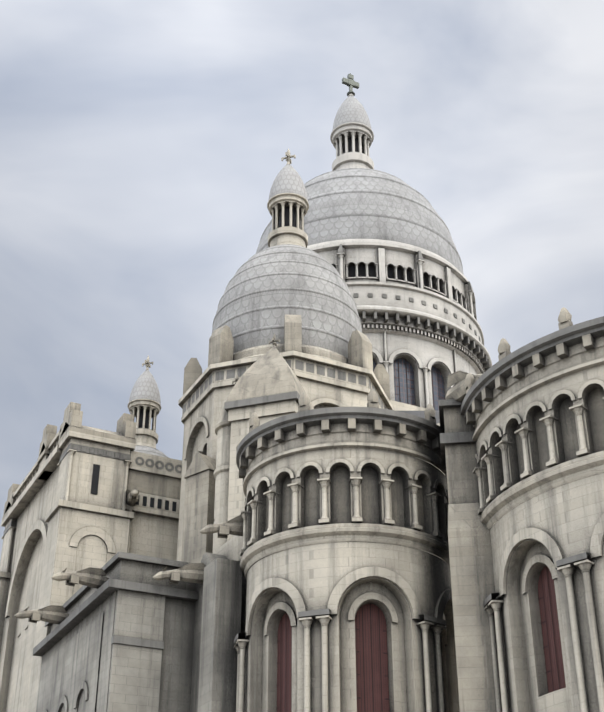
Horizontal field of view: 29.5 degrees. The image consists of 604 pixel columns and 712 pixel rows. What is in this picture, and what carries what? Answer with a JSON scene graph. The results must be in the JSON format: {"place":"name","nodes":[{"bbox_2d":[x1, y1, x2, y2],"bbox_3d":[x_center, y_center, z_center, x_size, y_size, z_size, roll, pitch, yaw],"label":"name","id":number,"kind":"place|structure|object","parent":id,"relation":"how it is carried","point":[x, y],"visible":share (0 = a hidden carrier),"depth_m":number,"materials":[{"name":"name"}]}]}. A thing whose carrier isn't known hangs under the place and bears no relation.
{"place":"outdoors","nodes":[
{"label":"outdoors","id":0,"kind":"place"},
{"bbox_2d":[0,0,603,559],"label":"sky","id":1,"kind":"structure","parent":0,"point":[143,143],"materials":[{"name":"grey"}]},
{"label":"ground","id":2,"kind":"structure","parent":0,"visible":0},
{"bbox_2d":[0,148,603,711],"bbox_3d":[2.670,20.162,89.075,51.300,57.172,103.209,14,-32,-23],"label":"stone","id":3,"kind":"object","parent":2,"relation":"on","point":[536,520],"depth_m":51.39,"materials":[{"name":"beige stone"}]},
{"bbox_2d":[129,370,160,404],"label":"roof","id":4,"kind":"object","parent":3,"relation":"on","point":[145,386],"visible":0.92,"depth_m":101.75,"materials":[{"name":"grey stone"}]},
{"bbox_2d":[134,445,168,457],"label":"dome","id":5,"kind":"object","parent":3,"relation":"on","point":[146,450],"visible":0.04,"depth_m":97.17,"materials":[{"name":"grey stone"}]},
{"bbox_2d":[91,137,439,511],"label":"window openings","id":6,"kind":"object","parent":3,"relation":"on","point":[96,467],"visible":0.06,"depth_m":90.10,"materials":[{"name":"black"}]},
{"bbox_2d":[212,244,361,357],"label":"dome","id":7,"kind":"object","parent":3,"relation":"on","point":[267,290],"visible":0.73,"depth_m":72.89,"materials":[{"name":"grey stone"}]},
{"bbox_2d":[268,164,307,200],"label":"roof","id":8,"kind":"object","parent":3,"relation":"on","point":[288,179],"visible":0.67,"depth_m":81.53,"materials":[{"name":"grey stone"}]},
{"bbox_2d":[3,244,603,656],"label":"trim","id":9,"kind":"structure","parent":3,"relation":"on","point":[569,336],"depth_m":54.04,"materials":[{"name":"stone"}]},
{"bbox_2d":[307,93,491,407],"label":"clean stone","id":10,"kind":"object","parent":3,"relation":"on","point":[421,350],"visible":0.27,"depth_m":89.68,"materials":[{"name":"white stone"}]},
{"bbox_2d":[332,95,370,130],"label":"cap","id":11,"kind":"object","parent":10,"relation":"on","point":[351,108],"visible":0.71,"depth_m":108.76,"materials":[{"name":"grey stone"}]},
{"bbox_2d":[342,73,358,95],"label":"cross","id":12,"kind":"object","parent":11,"relation":"on","point":[350,82],"visible":0.85,"depth_m":112.35,"materials":[{"name":"grey stone"}]},
{"bbox_2d":[256,168,463,274],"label":"dome","id":13,"kind":"structure","parent":10,"relation":"on","point":[356,203],"depth_m":94.75,"materials":[{"name":"grey stone"}]},
{"bbox_2d":[373,359,444,410],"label":"glass","id":14,"kind":"object","parent":10,"relation":"on","point":[409,383],"visible":0.02,"depth_m":86.48,"materials":[{"name":"grey glass"}]},
{"bbox_2d":[276,358,559,711],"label":"bars","id":15,"kind":"object","parent":3,"relation":"on","point":[378,608],"visible":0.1,"depth_m":48.27,"materials":[{"name":"black"}]},
{"bbox_2d":[400,411,439,423],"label":"roof","id":16,"kind":"structure","parent":3,"relation":"on","point":[419,414],"depth_m":77.75,"materials":[{"name":"grey stone"}]}
]}

